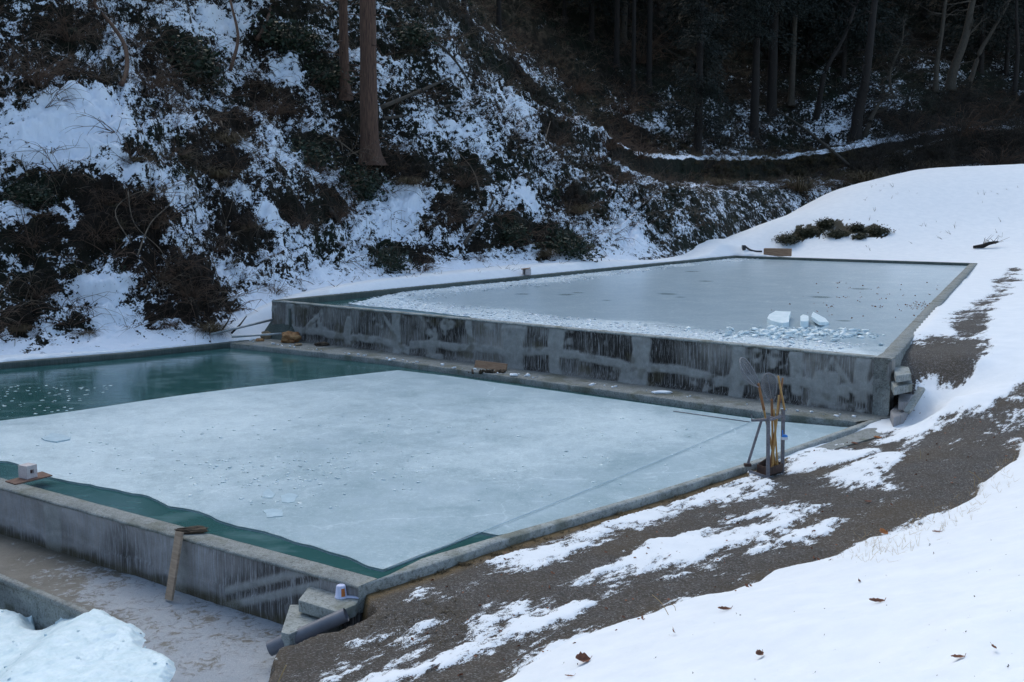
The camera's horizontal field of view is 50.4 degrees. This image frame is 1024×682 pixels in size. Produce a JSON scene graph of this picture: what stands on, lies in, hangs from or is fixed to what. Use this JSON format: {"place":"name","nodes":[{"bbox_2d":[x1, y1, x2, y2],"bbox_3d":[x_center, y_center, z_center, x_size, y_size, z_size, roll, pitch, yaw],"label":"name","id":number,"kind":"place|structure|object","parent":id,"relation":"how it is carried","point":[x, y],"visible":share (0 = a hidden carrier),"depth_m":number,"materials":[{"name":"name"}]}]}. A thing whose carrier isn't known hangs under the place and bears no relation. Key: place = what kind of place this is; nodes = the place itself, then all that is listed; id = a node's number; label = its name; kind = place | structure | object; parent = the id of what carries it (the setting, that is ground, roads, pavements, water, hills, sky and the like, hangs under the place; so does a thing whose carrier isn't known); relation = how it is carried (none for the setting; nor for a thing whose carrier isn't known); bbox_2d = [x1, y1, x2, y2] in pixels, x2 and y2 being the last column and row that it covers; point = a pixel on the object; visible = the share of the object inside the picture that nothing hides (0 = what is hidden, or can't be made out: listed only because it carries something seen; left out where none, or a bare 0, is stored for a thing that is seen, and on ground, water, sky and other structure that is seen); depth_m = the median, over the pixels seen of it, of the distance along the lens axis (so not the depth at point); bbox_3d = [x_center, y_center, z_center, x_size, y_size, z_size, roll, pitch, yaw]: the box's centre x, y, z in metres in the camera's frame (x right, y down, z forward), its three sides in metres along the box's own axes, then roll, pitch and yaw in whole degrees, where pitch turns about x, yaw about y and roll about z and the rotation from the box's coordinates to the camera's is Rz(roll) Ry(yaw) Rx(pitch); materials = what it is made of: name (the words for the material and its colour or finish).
{"place":"outdoors","nodes":[
{"label":"outdoors","id":0,"kind":"place"},
{"bbox_2d":[0,534,282,681],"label":"pavement","id":1,"kind":"structure","parent":0,"point":[194,639],"depth_m":12.33,"materials":[{"name":"concrete"}]},
{"bbox_2d":[0,574,141,633],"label":"pool wall","id":2,"kind":"structure","parent":1,"relation":"on","point":[44,609],"depth_m":13.07,"materials":[{"name":"concrete"}]},
{"bbox_2d":[165,531,183,600],"bbox_3d":[-3.970,2.640,12.790,0.135,0.771,0.316,3,8,20],"label":"leaning plank","id":3,"kind":"object","parent":1,"relation":"on","point":[174,566],"visible":1,"depth_m":12.77,"materials":[{"name":"wood"}]},
{"bbox_2d":[281,605,342,646],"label":"step block","id":4,"kind":"structure","parent":1,"relation":"on","point":[295,619],"depth_m":11.17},
{"bbox_2d":[266,608,348,655],"bbox_3d":[-2.061,2.937,10.980,0.835,0.477,0.170,-1,8,-4],"label":"drain pipe","id":5,"kind":"object","parent":4,"relation":"on","point":[319,626],"visible":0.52,"depth_m":10.92,"materials":[{"name":"grey plastic"}]},
{"bbox_2d":[299,586,358,618],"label":"step block","id":6,"kind":"structure","parent":4,"relation":"on","point":[317,602],"depth_m":11.26,"materials":[{"name":"concrete"}]},
{"bbox_2d":[318,296,415,312],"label":"water","id":7,"kind":"structure","parent":0,"point":[342,302],"depth_m":32.33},
{"bbox_2d":[348,258,966,355],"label":"ice","id":8,"kind":"structure","parent":7,"relation":"on","point":[744,294],"depth_m":33.07,"materials":[{"name":"ice"}]},
{"bbox_2d":[349,258,864,351],"bbox_3d":[3.326,-2.146,39.486,13.528,0.072,35.618,1,8,9],"label":"ice rubble","id":9,"kind":"object","parent":8,"relation":"on","point":[563,320],"visible":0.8,"depth_m":28.13,"materials":[{"name":"ice"}]},
{"bbox_2d":[767,311,790,326],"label":"ice slab","id":10,"kind":"structure","parent":8,"relation":"on","point":[779,318],"depth_m":26.52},
{"bbox_2d":[686,325,885,345],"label":"ice lumps","id":11,"kind":"object","parent":8,"relation":"on","point":[773,332],"visible":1,"depth_m":24.31,"materials":[{"name":"ice"}]},
{"bbox_2d":[0,348,804,578],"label":"water","id":12,"kind":"structure","parent":0,"point":[129,380],"depth_m":24.17,"materials":[{"name":"liquid"}]},
{"bbox_2d":[0,370,847,571],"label":"ice","id":13,"kind":"structure","parent":12,"relation":"on","point":[383,526],"depth_m":17.67,"materials":[{"name":"ice"}]},
{"bbox_2d":[12,415,701,508],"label":"ice chips","id":14,"kind":"object","parent":13,"relation":"on","point":[229,467],"visible":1,"depth_m":16.65,"materials":[{"name":"ice"}]},
{"bbox_2d":[388,422,749,568],"bbox_3d":[1.589,1.998,16.106,0.066,0.012,10.047,5,9,35],"label":"long rod","id":15,"kind":"object","parent":13,"relation":"on","point":[556,502],"visible":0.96,"depth_m":14.63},
{"bbox_2d":[0,0,1023,354],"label":"hillside","id":16,"kind":"structure","parent":0,"point":[322,254],"depth_m":45.76,"materials":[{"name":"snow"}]},
{"bbox_2d":[0,173,69,217],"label":"evergreen shrub","id":17,"kind":"object","parent":16,"relation":"on","point":[35,198],"visible":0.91,"depth_m":31.70,"materials":[{"name":"green plant"}]},
{"bbox_2d":[0,27,83,97],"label":"bare shrub","id":18,"kind":"object","parent":16,"relation":"on","point":[39,81],"visible":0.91,"depth_m":34.68,"materials":[{"name":"plant"}]},
{"bbox_2d":[23,0,112,50],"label":"bare shrub","id":19,"kind":"object","parent":16,"relation":"on","point":[60,31],"visible":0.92,"depth_m":38.18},
{"bbox_2d":[93,0,128,86],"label":"bent sapling","id":20,"kind":"object","parent":16,"relation":"on","point":[122,40],"visible":0.88,"depth_m":39.18,"materials":[{"name":"brown wood"}]},
{"bbox_2d":[120,53,185,99],"bbox_3d":[-12.617,-9.286,38.082,1.931,1.686,2.619,5,9,31],"label":"bare shrub","id":21,"kind":"object","parent":16,"relation":"on","point":[157,84],"visible":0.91,"depth_m":38.25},
{"bbox_2d":[125,191,181,237],"bbox_3d":[-10.697,-3.786,32.450,1.788,1.479,1.820,-1,8,-7],"label":"bare shrub","id":22,"kind":"object","parent":16,"relation":"on","point":[157,226],"visible":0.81,"depth_m":32.38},
{"bbox_2d":[164,268,222,300],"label":"bare shrub","id":23,"kind":"object","parent":16,"relation":"on","point":[191,295],"visible":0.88,"depth_m":31.41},
{"bbox_2d":[153,28,235,86],"bbox_3d":[-13.246,-10.868,43.039,4.170,2.842,3.322,3,8,22],"label":"evergreen shrub","id":24,"kind":"object","parent":16,"relation":"on","point":[194,60],"visible":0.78,"depth_m":42.64,"materials":[{"name":"green plant"}]},
{"bbox_2d":[185,319,239,344],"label":"grass clump","id":25,"kind":"object","parent":16,"relation":"on","point":[212,327],"visible":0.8,"depth_m":30.53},
{"bbox_2d":[194,165,249,183],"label":"grass clump","id":26,"kind":"object","parent":16,"relation":"on","point":[217,174],"visible":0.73,"depth_m":36.80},
{"bbox_2d":[203,128,265,158],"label":"grass clump","id":27,"kind":"object","parent":16,"relation":"on","point":[227,138],"visible":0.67,"depth_m":38.60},
{"bbox_2d":[229,0,239,71],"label":"bent sapling","id":28,"kind":"object","parent":16,"relation":"on","point":[237,35],"visible":0.92,"depth_m":46.75,"materials":[{"name":"brown wood"}]},
{"bbox_2d":[250,86,306,118],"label":"bare shrub","id":29,"kind":"object","parent":16,"relation":"on","point":[280,105],"visible":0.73,"depth_m":44.31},
{"bbox_2d":[239,6,337,60],"bbox_3d":[-9.758,-13.323,49.239,4.550,3.367,3.660,0,7,0],"label":"evergreen shrub","id":30,"kind":"object","parent":16,"relation":"on","point":[286,36],"visible":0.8,"depth_m":48.57,"materials":[{"name":"green plant"}]},
{"bbox_2d":[284,131,346,175],"bbox_3d":[-8.209,-7.368,43.284,2.722,2.008,3.208,5,9,32],"label":"evergreen shrub","id":31,"kind":"object","parent":16,"relation":"on","point":[313,154],"visible":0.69,"depth_m":43.03,"materials":[{"name":"green plant"}]},
{"bbox_2d":[299,52,359,96],"bbox_3d":[-8.223,-11.591,48.099,3.230,2.143,2.996,-4,8,-26],"label":"evergreen shrub","id":32,"kind":"object","parent":16,"relation":"on","point":[330,77],"visible":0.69,"depth_m":47.65,"materials":[{"name":"green plant"}]},
{"bbox_2d":[323,0,359,100],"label":"cedar tree","id":33,"kind":"object","parent":16,"relation":"on","point":[343,55],"visible":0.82,"depth_m":47.57,"materials":[{"name":"brown plant"}]},
{"bbox_2d":[336,162,394,206],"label":"evergreen shrub","id":34,"kind":"object","parent":16,"relation":"on","point":[363,182],"visible":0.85,"depth_m":43.67,"materials":[{"name":"green plant"}]},
{"bbox_2d":[347,0,397,165],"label":"cedar tree","id":35,"kind":"object","parent":16,"relation":"on","point":[369,133],"visible":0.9,"depth_m":45.11,"materials":[{"name":"brown plant"}]},
{"bbox_2d":[362,242,428,274],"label":"evergreen shrub","id":36,"kind":"object","parent":16,"relation":"on","point":[391,259],"visible":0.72,"depth_m":40.26,"materials":[{"name":"green plant"}]},
{"bbox_2d":[391,175,433,190],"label":"grass clump","id":37,"kind":"object","parent":16,"relation":"on","point":[410,181],"visible":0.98,"depth_m":44.81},
{"bbox_2d":[385,8,444,56],"bbox_3d":[-4.849,-14.969,54.304,3.109,2.888,3.636,1,8,5],"label":"evergreen shrub","id":38,"kind":"object","parent":16,"relation":"on","point":[417,34],"visible":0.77,"depth_m":53.69,"materials":[{"name":"green plant"}]},
{"bbox_2d":[379,70,470,108],"bbox_3d":[-3.922,-11.920,51.420,0.312,2.507,8.014,4,8,27],"label":"fallen log","id":39,"kind":"object","parent":16,"relation":"on","point":[388,104],"visible":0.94,"depth_m":49.78,"materials":[{"name":"wood"}]},
{"bbox_2d":[441,156,493,190],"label":"bare shrub","id":40,"kind":"object","parent":16,"relation":"on","point":[459,182],"visible":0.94,"depth_m":46.45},
{"bbox_2d":[0,0,998,308],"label":"long stems","id":41,"kind":"object","parent":16,"relation":"on","point":[316,106],"visible":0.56,"depth_m":41.40,"materials":[{"name":"plant"}]},
{"bbox_2d":[0,0,1022,343],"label":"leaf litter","id":42,"kind":"object","parent":16,"relation":"on","point":[472,148],"visible":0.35,"depth_m":57.27,"materials":[{"name":"brown plant"}]},
{"bbox_2d":[0,0,1023,345],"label":"bare undergrowth","id":43,"kind":"object","parent":16,"relation":"on","point":[216,120],"visible":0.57,"depth_m":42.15,"materials":[{"name":"plant"}]},
{"bbox_2d":[497,215,533,246],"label":"evergreen shrub","id":44,"kind":"object","parent":16,"relation":"on","point":[513,232],"visible":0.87,"depth_m":45.24,"materials":[{"name":"green plant"}]},
{"bbox_2d":[71,0,1019,275],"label":"leafy undergrowth","id":45,"kind":"object","parent":16,"relation":"on","point":[553,190],"visible":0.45,"depth_m":78.43,"materials":[{"name":"green plant"}]},
{"bbox_2d":[108,0,1011,222],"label":"leafy undergrowth","id":46,"kind":"object","parent":16,"relation":"on","point":[402,57],"visible":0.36,"depth_m":62.28,"materials":[{"name":"green plant"}]},
{"bbox_2d":[536,223,614,261],"bbox_3d":[2.717,-3.797,46.398,3.324,2.462,2.665,1,8,5],"label":"evergreen shrub","id":47,"kind":"object","parent":16,"relation":"on","point":[567,242],"visible":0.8,"depth_m":45.98,"materials":[{"name":"green plant"}]},
{"bbox_2d":[555,62,603,100],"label":"bare shrub","id":48,"kind":"object","parent":16,"relation":"on","point":[583,86],"visible":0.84,"depth_m":81.33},
{"bbox_2d":[603,0,626,69],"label":"cedar tree","id":49,"kind":"object","parent":16,"relation":"on","point":[616,60],"visible":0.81,"depth_m":93.20,"materials":[{"name":"brown plant"}]},
{"bbox_2d":[592,111,640,150],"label":"bare shrub","id":50,"kind":"object","parent":16,"relation":"on","point":[617,142],"visible":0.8,"depth_m":64.55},
{"bbox_2d":[591,162,649,185],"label":"bare shrub","id":51,"kind":"object","parent":16,"relation":"on","point":[620,180],"visible":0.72,"depth_m":56.87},
{"bbox_2d":[598,73,657,118],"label":"bare shrub","id":52,"kind":"object","parent":16,"relation":"on","point":[626,109],"visible":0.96,"depth_m":82.38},
{"bbox_2d":[619,0,643,44],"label":"cedar tree","id":53,"kind":"object","parent":16,"relation":"on","point":[623,26],"visible":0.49,"depth_m":102.25,"materials":[{"name":"brown plant"}]},
{"bbox_2d":[625,0,657,92],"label":"cedar tree","id":54,"kind":"object","parent":16,"relation":"on","point":[633,59],"visible":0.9,"depth_m":90.84,"materials":[{"name":"brown plant"}]},
{"bbox_2d":[618,129,670,162],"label":"bare shrub","id":55,"kind":"object","parent":16,"relation":"on","point":[645,155],"visible":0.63,"depth_m":68.40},
{"bbox_2d":[645,0,660,91],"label":"cedar tree","id":56,"kind":"object","parent":16,"relation":"on","point":[649,72],"visible":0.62,"depth_m":93.66,"materials":[{"name":"brown plant"}]},
{"bbox_2d":[646,0,747,79],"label":"cedar tree","id":57,"kind":"object","parent":16,"relation":"on","point":[678,30],"visible":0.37,"depth_m":102.75,"materials":[{"name":"green plant"}]},
{"bbox_2d":[659,0,741,154],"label":"cedar tree","id":58,"kind":"object","parent":16,"relation":"on","point":[701,25],"visible":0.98,"depth_m":80.57,"materials":[{"name":"green plant"}]},
{"bbox_2d":[711,0,810,140],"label":"cedar tree","id":59,"kind":"object","parent":16,"relation":"on","point":[750,14],"visible":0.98,"depth_m":92.64,"materials":[{"name":"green plant"}]},
{"bbox_2d":[725,0,824,118],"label":"cedar tree","id":60,"kind":"object","parent":16,"relation":"on","point":[771,93],"visible":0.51,"depth_m":98.79,"materials":[{"name":"brown plant"}]},
{"bbox_2d":[753,0,841,105],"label":"cedar tree","id":61,"kind":"object","parent":16,"relation":"on","point":[791,94],"visible":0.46,"depth_m":101.04,"materials":[{"name":"brown plant"}]},
{"bbox_2d":[762,0,845,68],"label":"cedar tree","id":62,"kind":"object","parent":16,"relation":"on","point":[820,21],"visible":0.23,"depth_m":108.38,"materials":[{"name":"green plant"}]},
{"bbox_2d":[766,174,843,199],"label":"grass clump","id":63,"kind":"object","parent":16,"relation":"on","point":[799,185],"visible":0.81,"depth_m":76.63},
{"bbox_2d":[778,0,848,65],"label":"cedar tree","id":64,"kind":"object","parent":16,"relation":"on","point":[808,38],"visible":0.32,"depth_m":110.18,"materials":[{"name":"green plant"}]},
{"bbox_2d":[776,110,858,174],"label":"fallen log","id":65,"kind":"object","parent":16,"relation":"on","point":[817,138],"visible":0.77,"depth_m":93.05,"materials":[{"name":"wood"}]},
{"bbox_2d":[689,146,965,185],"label":"withered grass","id":66,"kind":"structure","parent":16,"relation":"on","point":[813,155],"depth_m":86.76,"materials":[{"name":"plant"}]},
{"bbox_2d":[811,0,866,119],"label":"bare tree","id":67,"kind":"object","parent":16,"relation":"on","point":[816,113],"visible":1,"depth_m":99.70,"materials":[{"name":"brown plant"}]},
{"bbox_2d":[789,0,907,78],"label":"cedar tree","id":68,"kind":"object","parent":16,"relation":"on","point":[843,54],"visible":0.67,"depth_m":106.54,"materials":[{"name":"green plant"}]},
{"bbox_2d":[831,167,899,184],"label":"grass clump","id":69,"kind":"object","parent":16,"relation":"on","point":[860,177],"visible":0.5,"depth_m":83.59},
{"bbox_2d":[842,0,889,140],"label":"bare tree","id":70,"kind":"object","parent":16,"relation":"on","point":[859,107],"visible":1,"depth_m":94.81,"materials":[{"name":"brown plant"}]},
{"bbox_2d":[823,0,921,78],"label":"cedar tree","id":71,"kind":"object","parent":16,"relation":"on","point":[887,20],"visible":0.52,"depth_m":106.76,"materials":[{"name":"green plant"}]},
{"bbox_2d":[839,54,910,136],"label":"bare tree","id":72,"kind":"object","parent":16,"relation":"on","point":[873,113],"visible":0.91,"depth_m":95.94,"materials":[{"name":"brown plant"}]},
{"bbox_2d":[874,9,917,97],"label":"bare tree","id":73,"kind":"object","parent":16,"relation":"on","point":[893,63],"visible":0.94,"depth_m":103.90,"materials":[{"name":"brown plant"}]},
{"bbox_2d":[830,77,1023,177],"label":"bramble thicket","id":74,"kind":"object","parent":16,"relation":"on","point":[1010,133],"visible":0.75,"depth_m":95.26,"materials":[{"name":"plant"}]},
{"bbox_2d":[899,0,978,47],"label":"cedar tree","id":75,"kind":"object","parent":16,"relation":"on","point":[957,6],"visible":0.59,"depth_m":118.01,"materials":[{"name":"green plant"}]},
{"bbox_2d":[912,0,969,92],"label":"bare tree","id":76,"kind":"object","parent":16,"relation":"on","point":[937,57],"visible":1,"depth_m":105.86,"materials":[{"name":"brown plant"}]},
{"bbox_2d":[916,91,1005,144],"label":"bare shrub","id":77,"kind":"object","parent":16,"relation":"on","point":[967,127],"visible":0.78,"depth_m":95.11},
{"bbox_2d":[943,0,988,90],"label":"bare tree","id":78,"kind":"object","parent":16,"relation":"on","point":[955,63],"visible":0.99,"depth_m":106.89,"materials":[{"name":"grey plant"}]},
{"bbox_2d":[933,0,1023,74],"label":"cedar tree","id":79,"kind":"object","parent":16,"relation":"on","point":[984,8],"visible":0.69,"depth_m":110.74,"materials":[{"name":"green plant"}]},
{"bbox_2d":[951,0,1023,75],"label":"cedar tree","id":80,"kind":"object","parent":16,"relation":"on","point":[1006,65],"visible":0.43,"depth_m":112.93,"materials":[{"name":"green plant"}]},
{"bbox_2d":[967,0,1013,84],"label":"bare tree","id":81,"kind":"object","parent":16,"relation":"on","point":[979,53],"visible":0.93,"depth_m":108.91,"materials":[{"name":"grey plant"}]},
{"bbox_2d":[958,132,1023,164],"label":"bare shrub","id":82,"kind":"object","parent":16,"relation":"on","point":[988,160],"visible":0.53,"depth_m":93.12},
{"bbox_2d":[994,0,1023,96],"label":"bare tree","id":83,"kind":"object","parent":16,"relation":"on","point":[1017,41],"visible":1,"depth_m":107.53,"materials":[{"name":"brown plant"}]},
{"bbox_2d":[0,164,1023,681],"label":"ground","id":84,"kind":"structure","parent":0,"point":[930,616],"depth_m":11.90,"materials":[{"name":"snow"}]},
{"bbox_2d":[0,609,175,681],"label":"snow pile","id":85,"kind":"object","parent":84,"relation":"on","point":[57,650],"visible":0.62,"depth_m":11.11,"materials":[{"name":"snow"}]},
{"bbox_2d":[360,594,474,645],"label":"gravel","id":86,"kind":"structure","parent":84,"relation":"on","point":[456,600],"depth_m":10.59,"materials":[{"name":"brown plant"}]},
{"bbox_2d":[0,339,889,628],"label":"pond basin","id":87,"kind":"object","parent":84,"relation":"on","point":[252,579],"visible":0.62,"depth_m":14.05,"materials":[{"name":"concrete"}]},
{"bbox_2d":[5,471,51,484],"bbox_3d":[-6.943,1.972,15.645,0.326,0.018,0.647,5,9,32],"label":"wet board","id":88,"kind":"object","parent":87,"relation":"on","point":[18,480],"visible":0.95,"depth_m":15.53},
{"bbox_2d":[18,463,37,478],"bbox_3d":[-6.962,1.867,15.644,0.190,0.185,0.170,4,9,29],"label":"hollow block","id":89,"kind":"object","parent":88,"relation":"on","point":[27,470],"depth_m":15.59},
{"bbox_2d":[174,525,208,533],"bbox_3d":[-3.861,2.281,13.112,0.401,0.089,0.170,-1,8,-10],"label":"rotten log piece","id":90,"kind":"object","parent":87,"relation":"on","point":[194,529],"visible":0.88,"depth_m":13.06,"materials":[{"name":"brown wood"}]},
{"bbox_2d":[281,331,301,342],"bbox_3d":[-6.150,-0.103,30.330,0.577,0.366,0.453,0,7,0],"label":"rock","id":91,"kind":"object","parent":87,"relation":"on","point":[290,337],"visible":1,"depth_m":30.18,"materials":[{"name":"stone"}]},
{"bbox_2d":[474,360,507,370],"bbox_3d":[-0.499,0.580,25.615,0.952,0.166,0.088,6,9,37],"label":"short board","id":92,"kind":"object","parent":87,"relation":"on","point":[489,365],"visible":0.98,"depth_m":25.60,"materials":[{"name":"brown wood"}]},
{"bbox_2d":[373,460,786,592],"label":"turf","id":93,"kind":"structure","parent":84,"relation":"on","point":[498,553],"depth_m":13.17,"materials":[{"name":"brown plant"}]},
{"bbox_2d":[265,255,976,415],"bbox_3d":[9.307,-1.449,38.089,18.326,1.243,31.933,6,9,37],"label":"pond basin","id":94,"kind":"object","parent":84,"relation":"on","point":[852,382],"visible":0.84,"depth_m":24.39,"materials":[{"name":"concrete"}]},
{"bbox_2d":[891,379,912,394],"bbox_3d":[7.119,0.830,19.884,0.370,0.150,1.194,2,8,18],"label":"stone step","id":95,"kind":"object","parent":94,"relation":"attached to","point":[897,388],"visible":0.84,"depth_m":19.64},
{"bbox_2d":[894,365,910,382],"bbox_3d":[7.162,0.606,19.979,0.283,0.130,1.338,2,8,17],"label":"stone step","id":96,"kind":"object","parent":95,"relation":"on","point":[902,373],"visible":1,"depth_m":19.63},
{"bbox_2d":[409,408,1014,676],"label":"leaf scraps","id":97,"kind":"object","parent":84,"relation":"on","point":[552,572],"visible":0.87,"depth_m":11.70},
{"bbox_2d":[744,409,784,477],"bbox_3d":[3.752,1.503,16.189,0.640,0.969,0.468,-7,10,-42],"label":"tool rack","id":98,"kind":"object","parent":84,"relation":"on","point":[767,471],"visible":1,"depth_m":16.13,"materials":[{"name":"metal"}]},
{"bbox_2d":[739,357,775,465],"bbox_3d":[3.629,1.083,16.162,0.698,1.710,0.230,-4,8,-27],"label":"hand net","id":99,"kind":"object","parent":98,"relation":"hanging from","point":[745,377],"visible":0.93,"depth_m":16.08,"materials":[{"name":"brown wood"}]},
{"bbox_2d":[761,373,776,465],"bbox_3d":[3.862,1.175,16.300,0.257,1.407,0.211,5,9,36],"label":"hand net","id":100,"kind":"object","parent":98,"relation":"hanging from","point":[767,377],"visible":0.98,"depth_m":16.28,"materials":[{"name":"brown wood"}]},
{"bbox_2d":[764,248,791,255],"bbox_3d":[13.456,-4.497,55.098,1.355,0.381,0.503,2,8,18],"label":"wooden board","id":101,"kind":"object","parent":84,"relation":"on","point":[778,251],"visible":0.94,"depth_m":54.91,"materials":[{"name":"brown wood"}]},
{"bbox_2d":[771,231,802,245],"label":"shrub","id":102,"kind":"object","parent":84,"relation":"on","point":[788,238],"visible":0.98,"depth_m":58.93,"materials":[{"name":"green plant"}]},
{"bbox_2d":[798,428,881,455],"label":"kerb slab","id":103,"kind":"structure","parent":84,"relation":"on","point":[865,435],"depth_m":18.36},
{"bbox_2d":[890,404,907,426],"bbox_3d":[7.041,1.385,19.849,0.260,0.240,1.412,4,8,26],"label":"stone step","id":104,"kind":"object","parent":84,"relation":"on","point":[898,417],"visible":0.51,"depth_m":19.48,"materials":[{"name":"concrete"}]},
{"bbox_2d":[904,387,924,413],"bbox_3d":[7.190,1.056,19.430,0.443,0.442,0.120,-5,9,-33],"label":"tilted slab","id":105,"kind":"object","parent":84,"relation":"on","point":[914,400],"depth_m":19.40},
{"bbox_2d":[832,456,1014,562],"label":"bank stalks","id":106,"kind":"object","parent":84,"relation":"on","point":[920,524],"visible":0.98,"depth_m":11.93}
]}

